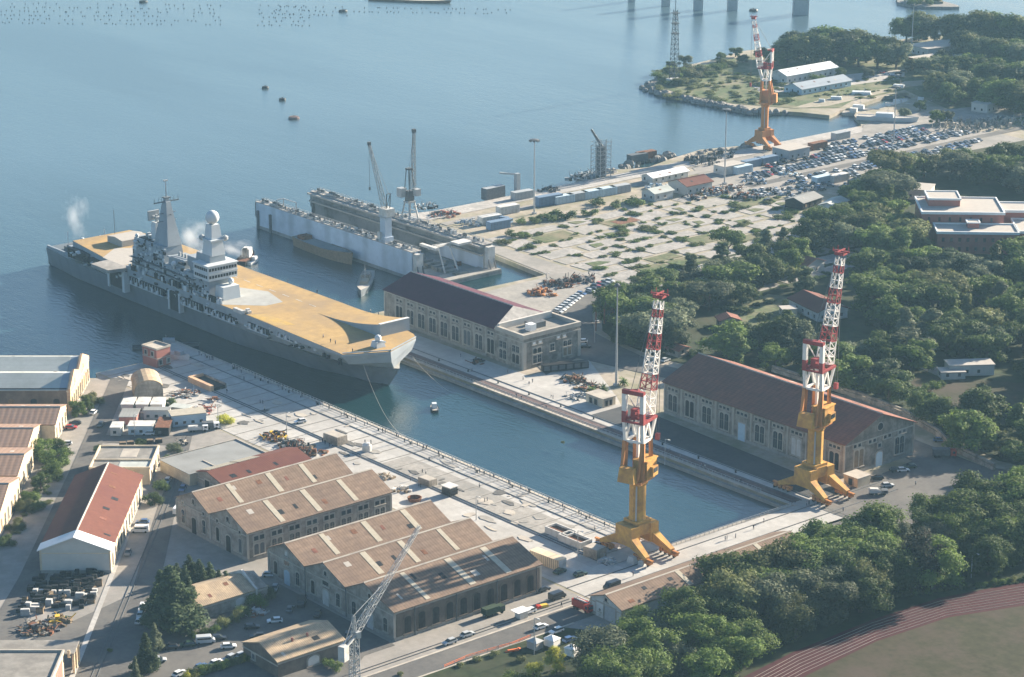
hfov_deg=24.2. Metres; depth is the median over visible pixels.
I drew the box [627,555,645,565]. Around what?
covered machine
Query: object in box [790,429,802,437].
window
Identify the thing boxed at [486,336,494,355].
window
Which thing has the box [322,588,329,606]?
door
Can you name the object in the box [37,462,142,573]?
red roof hall
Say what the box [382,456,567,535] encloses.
quay old paving
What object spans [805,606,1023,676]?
sports field
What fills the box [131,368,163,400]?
vaulted store
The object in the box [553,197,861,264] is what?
paved ground
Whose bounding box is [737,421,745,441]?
door
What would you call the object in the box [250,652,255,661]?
window
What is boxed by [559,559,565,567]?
doors
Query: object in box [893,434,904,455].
window
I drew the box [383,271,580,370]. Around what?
machine hall
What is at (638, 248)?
bush
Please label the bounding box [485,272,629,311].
open yard
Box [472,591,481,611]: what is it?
window
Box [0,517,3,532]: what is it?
window
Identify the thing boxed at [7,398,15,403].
window
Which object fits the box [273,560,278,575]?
window
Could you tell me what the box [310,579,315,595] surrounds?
window
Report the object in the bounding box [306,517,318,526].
window
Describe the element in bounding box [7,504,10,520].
window
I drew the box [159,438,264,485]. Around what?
flat store
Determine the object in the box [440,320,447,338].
window
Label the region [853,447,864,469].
window
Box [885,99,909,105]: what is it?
launch
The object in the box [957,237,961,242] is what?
window
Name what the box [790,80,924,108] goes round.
headland track
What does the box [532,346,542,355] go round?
window
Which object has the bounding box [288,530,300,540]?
window
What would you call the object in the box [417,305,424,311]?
window
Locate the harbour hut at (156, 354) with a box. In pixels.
[141,340,170,367]
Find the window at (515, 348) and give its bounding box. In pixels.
[511,343,519,354]
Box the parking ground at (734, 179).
[692,127,1023,196]
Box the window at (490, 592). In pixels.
[486,587,494,605]
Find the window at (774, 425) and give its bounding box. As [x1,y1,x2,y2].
[771,422,784,430]
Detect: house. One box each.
[192,569,268,617]
[241,620,345,676]
[585,389,616,407]
[787,289,849,321]
[794,255,826,273]
[905,182,935,199]
[971,100,997,112]
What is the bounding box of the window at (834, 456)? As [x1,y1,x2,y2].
[828,449,840,471]
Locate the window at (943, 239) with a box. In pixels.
[940,236,945,242]
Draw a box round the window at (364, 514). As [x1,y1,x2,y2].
[357,510,369,520]
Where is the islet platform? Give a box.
[904,0,942,3]
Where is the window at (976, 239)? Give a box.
[973,237,978,242]
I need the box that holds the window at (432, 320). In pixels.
[428,316,436,334]
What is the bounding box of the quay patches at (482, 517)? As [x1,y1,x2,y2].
[164,366,595,529]
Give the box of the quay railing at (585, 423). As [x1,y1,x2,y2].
[406,354,760,489]
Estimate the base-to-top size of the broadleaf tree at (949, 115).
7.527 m
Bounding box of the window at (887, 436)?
[882,433,891,439]
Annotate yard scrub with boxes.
[531,194,828,277]
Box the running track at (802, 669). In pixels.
[744,582,1023,676]
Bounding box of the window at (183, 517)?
[181,508,185,524]
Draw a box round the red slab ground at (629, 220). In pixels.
[610,217,638,224]
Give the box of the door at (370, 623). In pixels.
[366,612,373,629]
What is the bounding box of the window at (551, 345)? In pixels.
[549,342,555,351]
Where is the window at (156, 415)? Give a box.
[153,413,158,418]
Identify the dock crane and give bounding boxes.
[367,141,394,242]
[397,129,420,221]
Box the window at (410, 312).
[407,308,413,325]
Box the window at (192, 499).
[191,498,195,505]
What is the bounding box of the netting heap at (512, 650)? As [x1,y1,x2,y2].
[505,647,519,652]
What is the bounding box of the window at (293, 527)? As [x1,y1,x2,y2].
[288,522,300,531]
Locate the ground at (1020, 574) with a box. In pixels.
[993,570,1023,587]
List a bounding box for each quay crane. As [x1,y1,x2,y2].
[500,172,519,190]
[595,287,679,566]
[744,14,780,150]
[773,247,854,506]
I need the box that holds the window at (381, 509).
[374,505,385,515]
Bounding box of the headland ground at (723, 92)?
[655,41,1023,125]
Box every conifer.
[128,632,160,673]
[130,656,142,676]
[137,564,211,636]
[139,569,162,612]
[150,623,165,650]
[174,563,181,578]
[179,565,191,581]
[180,554,195,574]
[183,576,199,613]
[190,559,207,577]
[190,569,198,583]
[192,564,208,582]
[204,562,216,575]
[213,569,222,577]
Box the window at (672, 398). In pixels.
[667,392,677,413]
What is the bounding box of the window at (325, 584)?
[321,578,329,588]
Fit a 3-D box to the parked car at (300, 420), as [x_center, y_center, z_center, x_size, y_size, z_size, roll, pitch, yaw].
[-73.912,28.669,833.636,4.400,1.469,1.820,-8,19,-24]
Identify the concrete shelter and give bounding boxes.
[323,430,347,445]
[418,475,436,487]
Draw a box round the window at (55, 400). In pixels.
[52,398,60,403]
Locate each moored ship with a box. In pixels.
[831,91,841,99]
[848,101,875,111]
[851,90,897,98]
[856,112,918,121]
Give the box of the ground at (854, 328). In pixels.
[602,140,1023,466]
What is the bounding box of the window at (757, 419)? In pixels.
[753,416,765,424]
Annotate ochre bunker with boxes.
[188,373,226,391]
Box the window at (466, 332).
[463,328,470,346]
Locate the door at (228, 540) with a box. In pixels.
[225,534,231,552]
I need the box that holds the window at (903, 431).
[897,428,906,435]
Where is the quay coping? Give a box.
[175,340,796,546]
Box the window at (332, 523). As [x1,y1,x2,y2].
[323,520,335,530]
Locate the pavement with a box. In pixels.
[69,527,131,676]
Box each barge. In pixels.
[292,233,352,264]
[373,0,451,2]
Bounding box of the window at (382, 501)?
[374,497,385,507]
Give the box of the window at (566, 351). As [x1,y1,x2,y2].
[562,346,572,356]
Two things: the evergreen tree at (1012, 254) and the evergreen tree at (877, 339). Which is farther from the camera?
the evergreen tree at (1012, 254)
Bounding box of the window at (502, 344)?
[498,339,506,349]
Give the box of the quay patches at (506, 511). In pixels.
[116,363,620,547]
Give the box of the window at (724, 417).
[718,410,729,431]
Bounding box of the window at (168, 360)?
[166,357,170,363]
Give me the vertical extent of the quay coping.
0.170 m
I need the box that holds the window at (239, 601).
[234,596,246,607]
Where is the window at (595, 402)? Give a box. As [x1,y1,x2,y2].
[593,397,597,405]
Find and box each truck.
[187,424,207,432]
[202,420,219,429]
[481,603,504,617]
[499,216,512,222]
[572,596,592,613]
[868,487,887,495]
[931,447,956,457]
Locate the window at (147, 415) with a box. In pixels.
[145,413,150,418]
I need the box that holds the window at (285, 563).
[282,558,290,568]
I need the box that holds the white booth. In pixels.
[510,606,530,619]
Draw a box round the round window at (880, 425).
[877,422,883,430]
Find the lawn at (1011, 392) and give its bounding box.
[907,375,1023,407]
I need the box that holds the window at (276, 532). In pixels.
[270,527,283,537]
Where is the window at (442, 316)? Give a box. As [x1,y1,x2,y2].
[440,313,447,319]
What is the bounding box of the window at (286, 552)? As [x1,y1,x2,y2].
[284,550,288,557]
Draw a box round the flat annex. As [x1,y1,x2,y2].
[89,445,159,484]
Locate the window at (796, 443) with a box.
[790,436,801,457]
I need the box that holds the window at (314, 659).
[306,653,320,667]
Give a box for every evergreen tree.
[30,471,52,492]
[603,281,640,299]
[613,315,636,344]
[619,292,649,313]
[633,300,676,331]
[657,330,691,352]
[666,61,676,66]
[715,52,726,59]
[721,281,764,305]
[728,47,743,56]
[736,54,749,62]
[739,251,785,282]
[740,321,764,349]
[746,571,783,624]
[754,313,804,346]
[767,36,802,62]
[770,257,792,280]
[778,30,806,57]
[784,538,856,580]
[790,343,812,366]
[797,217,835,244]
[798,27,831,61]
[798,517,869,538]
[803,36,847,63]
[806,231,830,252]
[808,340,856,359]
[826,540,880,578]
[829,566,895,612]
[834,67,846,75]
[837,179,869,203]
[842,38,875,66]
[847,248,889,274]
[851,27,881,62]
[852,174,883,197]
[854,357,910,394]
[861,370,914,401]
[863,40,894,67]
[864,167,893,174]
[864,169,895,189]
[864,329,898,360]
[869,282,924,308]
[870,225,913,251]
[870,544,923,594]
[874,263,904,283]
[883,246,909,263]
[888,17,923,41]
[891,211,915,219]
[892,548,945,590]
[895,256,933,272]
[901,14,928,40]
[901,526,948,592]
[905,386,937,413]
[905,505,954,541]
[909,278,961,311]
[910,396,958,424]
[913,100,926,110]
[920,319,970,356]
[929,55,960,69]
[929,246,976,272]
[930,82,966,104]
[939,309,968,320]
[941,315,988,350]
[943,9,987,37]
[949,29,977,46]
[949,469,1011,518]
[955,387,1009,425]
[957,291,974,308]
[958,55,987,70]
[964,534,1015,575]
[965,36,1005,62]
[965,330,1014,361]
[966,75,998,99]
[968,62,995,80]
[971,322,1018,354]
[973,523,1023,567]
[978,10,1002,36]
[983,12,1023,40]
[984,61,1023,87]
[984,141,1023,156]
[987,37,1023,59]
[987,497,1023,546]
[988,307,1018,321]
[990,162,1023,185]
[1001,250,1023,270]
[1002,61,1023,71]
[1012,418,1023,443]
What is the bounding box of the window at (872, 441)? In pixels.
[867,438,876,444]
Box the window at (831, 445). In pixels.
[827,442,840,450]
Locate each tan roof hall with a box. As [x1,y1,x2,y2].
[0,404,66,440]
[0,424,40,448]
[0,447,33,491]
[0,477,20,536]
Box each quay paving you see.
[100,334,847,597]
[407,127,862,219]
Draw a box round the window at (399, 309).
[396,304,402,317]
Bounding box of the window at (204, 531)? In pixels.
[201,519,206,535]
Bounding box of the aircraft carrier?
[46,179,415,385]
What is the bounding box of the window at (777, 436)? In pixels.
[771,429,783,451]
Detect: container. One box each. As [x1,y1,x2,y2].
[477,213,501,225]
[486,218,510,230]
[496,203,519,214]
[510,188,533,200]
[530,547,565,568]
[535,192,562,206]
[555,193,574,204]
[566,190,584,200]
[581,188,603,199]
[598,186,617,195]
[608,183,630,193]
[627,152,647,161]
[635,149,656,158]
[733,163,752,174]
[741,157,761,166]
[758,154,778,163]
[808,140,827,150]
[811,173,831,183]
[830,172,849,183]
[831,130,850,140]
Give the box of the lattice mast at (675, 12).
[666,0,679,80]
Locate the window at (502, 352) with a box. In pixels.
[498,348,506,360]
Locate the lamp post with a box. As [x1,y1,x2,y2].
[534,618,539,654]
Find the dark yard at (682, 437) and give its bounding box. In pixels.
[592,404,834,496]
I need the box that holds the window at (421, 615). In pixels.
[417,609,426,630]
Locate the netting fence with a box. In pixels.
[443,634,530,667]
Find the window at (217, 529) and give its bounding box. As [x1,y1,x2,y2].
[215,526,220,542]
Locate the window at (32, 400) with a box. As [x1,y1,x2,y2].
[29,398,37,403]
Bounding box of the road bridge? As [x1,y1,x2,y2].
[628,0,808,14]
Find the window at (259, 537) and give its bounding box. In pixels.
[252,533,265,542]
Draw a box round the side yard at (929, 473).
[819,439,1009,518]
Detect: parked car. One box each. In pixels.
[64,424,76,429]
[64,440,71,445]
[69,420,81,424]
[89,409,97,414]
[97,421,104,426]
[124,548,131,555]
[135,518,149,523]
[136,610,144,616]
[142,431,154,434]
[158,655,166,661]
[163,642,178,649]
[164,476,170,483]
[172,669,186,676]
[178,484,186,491]
[179,640,195,647]
[194,662,208,668]
[208,658,222,663]
[212,633,226,639]
[220,642,236,649]
[222,652,236,659]
[244,622,259,629]
[250,631,264,637]
[262,571,272,576]
[267,616,282,623]
[272,583,278,591]
[286,605,293,611]
[294,417,306,423]
[313,608,321,617]
[344,630,350,637]
[441,636,457,645]
[459,630,475,637]
[527,606,536,613]
[533,622,548,629]
[538,585,550,592]
[549,626,563,634]
[552,308,563,313]
[552,567,566,574]
[556,306,566,310]
[562,635,577,642]
[564,299,574,303]
[573,570,587,576]
[581,343,590,347]
[660,357,670,361]
[870,474,883,479]
[880,482,894,487]
[889,466,901,471]
[897,466,909,471]
[903,463,916,468]
[933,437,942,441]
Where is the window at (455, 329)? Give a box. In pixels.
[451,324,459,342]
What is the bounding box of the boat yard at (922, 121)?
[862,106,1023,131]
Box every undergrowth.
[9,491,53,534]
[503,196,919,287]
[508,188,912,286]
[516,196,857,289]
[651,69,904,104]
[667,293,1020,435]
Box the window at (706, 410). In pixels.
[701,404,711,425]
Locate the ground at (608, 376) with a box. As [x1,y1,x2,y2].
[90,36,1023,627]
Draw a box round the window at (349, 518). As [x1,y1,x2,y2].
[340,515,352,525]
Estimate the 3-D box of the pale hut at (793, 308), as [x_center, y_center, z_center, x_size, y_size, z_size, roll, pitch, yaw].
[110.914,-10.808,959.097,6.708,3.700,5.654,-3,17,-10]
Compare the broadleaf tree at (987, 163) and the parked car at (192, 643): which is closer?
the parked car at (192, 643)
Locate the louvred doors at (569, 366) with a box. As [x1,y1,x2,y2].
[544,362,587,370]
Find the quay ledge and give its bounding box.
[400,359,783,507]
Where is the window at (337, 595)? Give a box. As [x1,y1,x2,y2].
[335,592,340,608]
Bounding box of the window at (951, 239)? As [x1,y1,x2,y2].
[949,237,953,242]
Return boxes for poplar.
[608,317,618,342]
[614,326,620,342]
[618,326,624,344]
[621,326,628,344]
[635,331,644,347]
[640,330,646,348]
[653,326,663,351]
[661,327,669,352]
[664,329,673,345]
[684,254,696,274]
[710,242,730,261]
[725,332,750,364]
[751,256,769,288]
[753,245,765,253]
[757,228,773,255]
[772,227,789,254]
[778,322,793,348]
[782,309,792,316]
[792,265,817,291]
[793,238,815,257]
[815,319,837,343]
[876,197,889,207]
[878,347,895,369]
[882,184,893,201]
[895,306,915,330]
[916,308,942,335]
[927,260,943,270]
[941,293,964,317]
[960,293,974,318]
[965,157,987,184]
[986,244,1002,275]
[987,281,1007,306]
[995,240,1004,262]
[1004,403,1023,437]
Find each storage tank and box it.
[362,440,371,451]
[481,187,492,200]
[488,185,498,198]
[495,184,504,197]
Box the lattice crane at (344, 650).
[338,525,420,676]
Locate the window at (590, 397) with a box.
[588,396,592,404]
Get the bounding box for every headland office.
[908,53,962,69]
[910,39,956,54]
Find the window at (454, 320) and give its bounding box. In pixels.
[451,317,458,323]
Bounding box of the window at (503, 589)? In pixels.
[499,582,508,602]
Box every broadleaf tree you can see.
[32,438,56,464]
[36,458,63,480]
[38,447,69,466]
[49,437,73,454]
[68,400,88,417]
[79,394,95,409]
[524,661,544,676]
[543,645,565,674]
[569,623,629,669]
[573,644,634,676]
[577,650,642,676]
[590,287,623,319]
[605,293,667,322]
[609,615,689,668]
[609,641,672,676]
[617,604,656,635]
[620,651,675,676]
[629,274,663,293]
[634,275,682,301]
[644,608,678,633]
[652,585,726,629]
[660,637,696,676]
[663,66,676,72]
[665,611,727,660]
[666,279,702,306]
[666,302,676,309]
[669,297,699,317]
[674,310,697,330]
[675,269,703,283]
[678,55,692,64]
[680,647,734,676]
[681,277,722,304]
[689,549,768,593]
[693,584,712,595]
[694,566,770,630]
[694,613,782,661]
[695,319,761,358]
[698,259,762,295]
[700,623,767,676]
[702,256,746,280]
[704,276,733,303]
[708,597,757,622]
[733,242,766,258]
[746,564,790,577]
[748,536,814,572]
[749,567,833,629]
[752,47,767,58]
[757,341,793,367]
[763,589,821,643]
[767,53,786,65]
[770,236,811,250]
[773,247,804,268]
[779,530,831,563]
[782,570,823,615]
[786,266,802,286]
[788,34,819,64]
[789,219,825,237]
[790,318,816,347]
[796,356,835,384]
[800,575,859,625]
[801,535,862,562]
[803,561,852,609]
[817,24,843,36]
[820,525,890,548]
[825,352,873,391]
[828,31,858,64]
[829,211,887,237]
[830,200,877,213]
[831,220,862,249]
[837,28,870,61]
[839,340,875,358]
[842,500,908,536]
[844,271,908,311]
[845,224,891,251]
[850,247,884,269]
[850,558,893,610]
[851,527,911,570]
[855,525,905,549]
[857,202,896,223]
[859,520,898,536]
[860,212,897,227]
[861,67,874,77]
[863,293,899,326]
[872,35,902,64]
[875,520,913,550]
[876,42,912,69]
[884,303,925,332]
[886,218,938,247]
[887,198,910,214]
[888,269,922,284]
[889,326,939,362]
[890,338,937,370]
[891,151,935,178]
[897,107,911,115]
[901,535,964,576]
[903,244,944,268]
[904,58,920,70]
[905,534,968,589]
[906,492,948,513]
[910,10,939,34]
[912,152,942,177]
[913,55,943,73]
[916,518,958,553]
[920,16,947,40]
[921,67,947,75]
[921,76,935,91]
[923,71,955,90]
[926,489,978,513]
[929,52,947,56]
[929,110,946,122]
[931,62,964,70]
[931,488,1014,541]
[933,49,953,56]
[933,510,982,555]
[934,146,961,173]
[934,151,973,180]
[935,70,973,93]
[936,407,1000,451]
[938,14,969,35]
[940,110,954,121]
[941,32,952,39]
[947,67,963,72]
[949,48,966,53]
[949,408,985,423]
[952,147,974,170]
[954,33,982,52]
[954,252,983,272]
[954,510,997,543]
[955,82,973,99]
[959,52,984,62]
[961,259,1004,275]
[961,267,990,278]
[961,307,1009,331]
[965,9,1002,36]
[965,273,1008,305]
[968,152,985,169]
[973,77,1015,108]
[980,428,1022,456]
[980,510,1023,558]
[981,154,1020,180]
[982,56,1006,74]
[984,37,1011,62]
[990,275,1012,294]
[990,465,1023,498]
[991,56,1012,63]
[993,474,1023,506]
[996,81,1023,112]
[997,18,1023,40]
[997,165,1023,193]
[1003,155,1023,163]
[1003,256,1023,284]
[1004,42,1023,62]
[1004,78,1023,110]
[1005,400,1023,419]
[1008,15,1023,39]
[1010,320,1023,343]
[1012,281,1023,288]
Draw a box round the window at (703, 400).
[701,397,712,405]
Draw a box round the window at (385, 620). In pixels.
[382,616,388,633]
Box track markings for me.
[755,586,1023,676]
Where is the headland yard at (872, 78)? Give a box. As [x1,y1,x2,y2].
[752,69,904,91]
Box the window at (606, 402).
[604,399,608,407]
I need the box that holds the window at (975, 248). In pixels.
[973,246,977,251]
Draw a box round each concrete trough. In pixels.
[545,523,577,537]
[558,530,591,549]
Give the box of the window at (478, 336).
[474,332,482,350]
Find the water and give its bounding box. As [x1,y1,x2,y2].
[0,0,1023,543]
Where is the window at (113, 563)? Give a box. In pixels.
[112,551,114,566]
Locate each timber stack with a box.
[20,608,29,615]
[25,601,31,606]
[27,585,33,591]
[30,591,35,597]
[30,606,38,610]
[32,597,40,602]
[34,594,42,597]
[35,582,43,586]
[36,607,43,613]
[38,573,44,579]
[45,598,52,605]
[50,575,58,579]
[51,603,58,607]
[52,584,57,591]
[53,580,60,587]
[59,583,68,589]
[59,603,66,607]
[60,571,66,577]
[61,580,68,583]
[63,589,70,596]
[64,599,72,606]
[65,604,70,609]
[71,574,78,579]
[72,599,79,605]
[73,582,80,587]
[75,592,84,598]
[78,573,85,577]
[80,598,85,604]
[86,568,93,574]
[87,593,95,599]
[87,599,94,603]
[88,581,94,585]
[92,570,98,576]
[93,578,101,585]
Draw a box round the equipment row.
[541,359,588,371]
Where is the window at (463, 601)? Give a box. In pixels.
[459,596,468,616]
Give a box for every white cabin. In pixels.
[936,367,966,379]
[944,358,995,375]
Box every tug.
[236,246,254,265]
[247,255,257,264]
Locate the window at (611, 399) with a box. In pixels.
[608,398,612,406]
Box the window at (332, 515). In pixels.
[323,512,335,521]
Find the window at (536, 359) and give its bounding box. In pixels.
[532,353,541,364]
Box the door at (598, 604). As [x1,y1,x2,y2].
[595,599,603,617]
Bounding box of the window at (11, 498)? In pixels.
[11,498,13,514]
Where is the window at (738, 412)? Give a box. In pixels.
[735,409,747,418]
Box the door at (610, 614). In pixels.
[604,603,616,623]
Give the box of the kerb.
[363,605,574,676]
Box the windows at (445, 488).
[442,486,456,490]
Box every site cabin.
[109,421,123,435]
[118,408,140,425]
[120,397,136,409]
[127,420,155,434]
[135,397,150,412]
[143,407,170,419]
[150,397,165,406]
[155,417,172,435]
[168,403,192,409]
[168,407,206,426]
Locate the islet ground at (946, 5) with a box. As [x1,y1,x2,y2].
[896,0,958,8]
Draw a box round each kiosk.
[440,482,458,495]
[843,469,871,487]
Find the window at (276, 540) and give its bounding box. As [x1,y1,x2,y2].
[270,535,283,545]
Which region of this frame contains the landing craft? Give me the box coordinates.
[357,270,374,296]
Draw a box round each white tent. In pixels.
[526,637,543,650]
[544,634,559,646]
[563,644,580,656]
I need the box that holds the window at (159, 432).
[157,430,162,434]
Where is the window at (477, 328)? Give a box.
[474,325,482,332]
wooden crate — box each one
[127,440,133,444]
[147,438,153,443]
[155,438,161,442]
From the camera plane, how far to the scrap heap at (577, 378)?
877.98 m
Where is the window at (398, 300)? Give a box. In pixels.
[395,298,402,303]
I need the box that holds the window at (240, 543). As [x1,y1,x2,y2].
[237,537,242,554]
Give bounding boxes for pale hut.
[664,343,691,357]
[714,312,741,326]
[779,305,797,315]
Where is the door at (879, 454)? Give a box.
[875,450,882,466]
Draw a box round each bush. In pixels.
[0,533,17,546]
[4,517,26,530]
[13,497,34,513]
[19,490,41,501]
[26,500,47,511]
[80,390,105,404]
[134,438,147,444]
[141,491,164,505]
[151,478,170,490]
[165,397,176,406]
[166,442,182,452]
[181,670,198,676]
[185,667,200,676]
[186,631,198,638]
[190,664,204,676]
[198,664,214,674]
[199,627,211,633]
[202,663,217,672]
[208,623,221,633]
[212,663,222,670]
[214,658,228,670]
[216,413,235,423]
[216,615,232,628]
[223,660,232,667]
[226,609,246,622]
[230,654,244,665]
[235,605,251,616]
[244,592,268,607]
[244,654,250,661]
[264,585,277,600]
[321,657,335,666]
[329,660,344,672]
[472,655,482,661]
[489,650,499,657]
[493,238,511,243]
[502,669,530,676]
[504,228,522,237]
[515,217,525,223]
[516,654,525,662]
[518,234,532,237]
[522,242,536,247]
[528,213,545,223]
[542,208,561,221]
[555,210,577,219]
[580,209,598,215]
[588,196,605,204]
[592,265,608,269]
[609,199,620,207]
[615,230,628,236]
[622,195,645,205]
[624,256,642,262]
[625,210,642,215]
[635,246,645,251]
[636,224,659,230]
[649,71,668,77]
[657,76,665,82]
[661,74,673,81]
[664,79,675,85]
[668,69,693,77]
[668,264,678,268]
[672,77,689,85]
[683,63,706,71]
[689,77,698,82]
[691,70,702,77]
[693,64,712,71]
[703,71,718,76]
[710,62,727,69]
[716,58,737,66]
[730,203,746,208]
[733,75,742,78]
[737,219,750,225]
[771,213,794,219]
[781,210,798,214]
[809,74,825,79]
[814,275,826,278]
[906,0,918,5]
[921,380,941,390]
[925,0,933,4]
[937,380,946,386]
[974,581,982,587]
[976,382,991,392]
[991,578,1001,585]
[998,578,1006,584]
[999,347,1009,353]
[1009,575,1018,583]
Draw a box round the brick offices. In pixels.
[914,190,1023,253]
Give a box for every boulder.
[624,159,633,167]
[651,155,658,160]
[662,151,673,158]
[679,94,685,100]
[699,100,707,105]
[742,107,748,113]
[751,108,757,114]
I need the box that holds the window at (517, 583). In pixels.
[513,578,521,598]
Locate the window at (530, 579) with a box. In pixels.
[526,574,534,593]
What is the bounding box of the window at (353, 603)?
[351,600,356,617]
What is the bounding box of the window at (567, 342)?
[562,338,571,347]
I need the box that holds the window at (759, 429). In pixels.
[754,423,765,444]
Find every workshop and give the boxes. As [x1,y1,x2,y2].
[0,640,79,676]
[174,453,392,561]
[266,499,542,641]
[666,174,713,194]
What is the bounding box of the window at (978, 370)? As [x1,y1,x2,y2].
[976,368,981,373]
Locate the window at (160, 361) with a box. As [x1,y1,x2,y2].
[158,359,163,365]
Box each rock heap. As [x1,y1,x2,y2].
[931,120,979,134]
[952,115,1008,131]
[977,113,1023,127]
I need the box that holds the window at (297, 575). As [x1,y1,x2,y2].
[294,571,300,587]
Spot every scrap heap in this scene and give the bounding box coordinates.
[16,615,61,636]
[33,587,66,602]
[47,611,75,626]
[71,585,97,595]
[168,385,200,398]
[175,438,188,445]
[192,402,216,414]
[202,395,223,402]
[246,606,269,617]
[259,429,287,442]
[276,437,311,449]
[297,443,328,456]
[376,472,395,480]
[391,485,411,492]
[414,202,437,209]
[429,208,460,218]
[456,217,480,226]
[465,356,485,364]
[527,284,552,295]
[537,185,560,192]
[542,276,577,288]
[546,292,556,295]
[559,372,586,384]
[563,271,594,283]
[564,391,585,401]
[565,172,588,181]
[573,380,601,391]
[574,168,599,178]
[597,554,616,564]
[643,180,666,188]
[681,191,706,200]
[684,151,721,165]
[699,185,729,195]
[705,147,734,158]
[722,182,746,191]
[723,190,764,200]
[741,174,766,184]
[758,186,786,195]
[778,168,802,176]
[799,183,822,190]
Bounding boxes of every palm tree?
[585,386,595,391]
[591,304,600,330]
[597,383,608,390]
[600,298,606,323]
[616,284,626,292]
[618,377,629,386]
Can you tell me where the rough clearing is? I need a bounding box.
[733,294,800,329]
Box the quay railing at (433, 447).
[232,363,614,525]
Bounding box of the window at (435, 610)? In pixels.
[431,605,440,625]
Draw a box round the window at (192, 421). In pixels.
[190,419,195,424]
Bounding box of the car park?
[32,584,393,676]
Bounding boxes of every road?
[369,606,594,676]
[427,222,596,293]
[441,125,931,224]
[538,293,676,377]
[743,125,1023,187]
[823,489,979,525]
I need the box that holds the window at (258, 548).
[252,540,266,556]
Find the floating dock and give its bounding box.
[255,187,501,282]
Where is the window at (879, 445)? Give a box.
[877,442,881,448]
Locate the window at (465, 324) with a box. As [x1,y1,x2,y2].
[463,321,470,327]
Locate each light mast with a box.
[529,139,539,213]
[613,283,620,385]
[721,108,731,183]
[891,85,900,142]
[911,4,914,43]
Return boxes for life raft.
[535,603,549,608]
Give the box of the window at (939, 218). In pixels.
[937,216,941,221]
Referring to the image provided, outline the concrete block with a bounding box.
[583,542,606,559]
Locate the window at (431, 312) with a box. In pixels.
[428,309,435,315]
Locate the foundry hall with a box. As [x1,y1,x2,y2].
[661,352,917,477]
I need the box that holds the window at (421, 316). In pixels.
[417,312,425,329]
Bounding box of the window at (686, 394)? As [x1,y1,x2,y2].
[684,391,695,399]
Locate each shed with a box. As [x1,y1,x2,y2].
[196,447,311,487]
[588,530,793,623]
[772,61,838,83]
[784,74,852,94]
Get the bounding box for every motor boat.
[170,349,189,359]
[430,402,438,412]
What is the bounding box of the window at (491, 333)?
[487,330,494,336]
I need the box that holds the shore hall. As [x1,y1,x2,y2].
[0,354,89,413]
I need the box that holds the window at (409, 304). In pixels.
[406,301,413,307]
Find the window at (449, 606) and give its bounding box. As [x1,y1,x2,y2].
[445,600,454,620]
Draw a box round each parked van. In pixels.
[131,524,148,532]
[195,634,215,644]
[297,594,306,607]
[548,589,566,600]
[603,578,620,589]
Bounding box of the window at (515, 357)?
[511,352,519,365]
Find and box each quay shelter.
[640,184,674,201]
[641,166,689,182]
[713,160,745,174]
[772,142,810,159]
[784,191,823,209]
[818,195,849,208]
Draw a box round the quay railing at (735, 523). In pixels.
[671,503,790,544]
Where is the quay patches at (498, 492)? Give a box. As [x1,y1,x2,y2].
[120,365,617,542]
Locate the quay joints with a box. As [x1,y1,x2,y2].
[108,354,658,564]
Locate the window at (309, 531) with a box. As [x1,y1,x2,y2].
[306,525,318,535]
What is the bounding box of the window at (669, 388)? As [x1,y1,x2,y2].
[667,385,678,393]
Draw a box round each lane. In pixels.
[99,435,191,676]
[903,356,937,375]
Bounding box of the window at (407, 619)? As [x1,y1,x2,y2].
[403,614,412,635]
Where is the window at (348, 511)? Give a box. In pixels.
[340,507,352,516]
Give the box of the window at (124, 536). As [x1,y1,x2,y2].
[123,525,125,539]
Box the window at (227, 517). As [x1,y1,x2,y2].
[225,515,229,523]
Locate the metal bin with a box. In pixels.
[407,495,421,502]
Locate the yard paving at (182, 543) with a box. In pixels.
[0,376,615,676]
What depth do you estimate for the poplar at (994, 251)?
1007.49 m
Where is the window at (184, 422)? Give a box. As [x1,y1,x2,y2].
[182,419,187,424]
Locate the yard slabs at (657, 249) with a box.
[486,190,916,305]
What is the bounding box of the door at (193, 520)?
[191,516,197,533]
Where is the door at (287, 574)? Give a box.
[283,568,290,585]
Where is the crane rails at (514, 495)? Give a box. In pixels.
[158,348,897,596]
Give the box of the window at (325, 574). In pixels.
[322,570,327,577]
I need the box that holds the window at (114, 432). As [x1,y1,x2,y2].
[111,430,117,434]
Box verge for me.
[418,518,1023,676]
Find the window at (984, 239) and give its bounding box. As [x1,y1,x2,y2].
[982,237,986,242]
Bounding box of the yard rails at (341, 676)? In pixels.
[91,449,571,676]
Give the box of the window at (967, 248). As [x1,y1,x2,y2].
[965,246,969,251]
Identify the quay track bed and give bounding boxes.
[407,352,801,502]
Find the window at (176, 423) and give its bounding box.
[173,420,179,425]
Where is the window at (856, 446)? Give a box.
[852,443,861,449]
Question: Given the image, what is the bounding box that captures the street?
[0,378,128,639]
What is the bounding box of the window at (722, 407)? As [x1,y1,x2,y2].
[718,403,730,411]
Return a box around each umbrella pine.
[618,307,690,332]
[636,267,679,281]
[686,279,735,310]
[707,227,745,255]
[802,205,859,237]
[846,189,880,202]
[860,170,920,190]
[864,148,915,170]
[864,269,896,280]
[875,188,908,199]
[909,267,973,306]
[985,288,1023,311]
[996,236,1023,255]
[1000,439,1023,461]
[1002,320,1023,351]
[1010,307,1023,322]
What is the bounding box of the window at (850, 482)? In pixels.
[847,476,853,485]
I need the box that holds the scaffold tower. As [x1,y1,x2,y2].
[590,129,611,178]
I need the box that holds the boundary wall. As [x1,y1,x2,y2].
[771,365,995,470]
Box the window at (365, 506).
[357,502,369,511]
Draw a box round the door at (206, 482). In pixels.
[204,478,209,487]
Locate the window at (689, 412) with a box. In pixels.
[684,398,694,419]

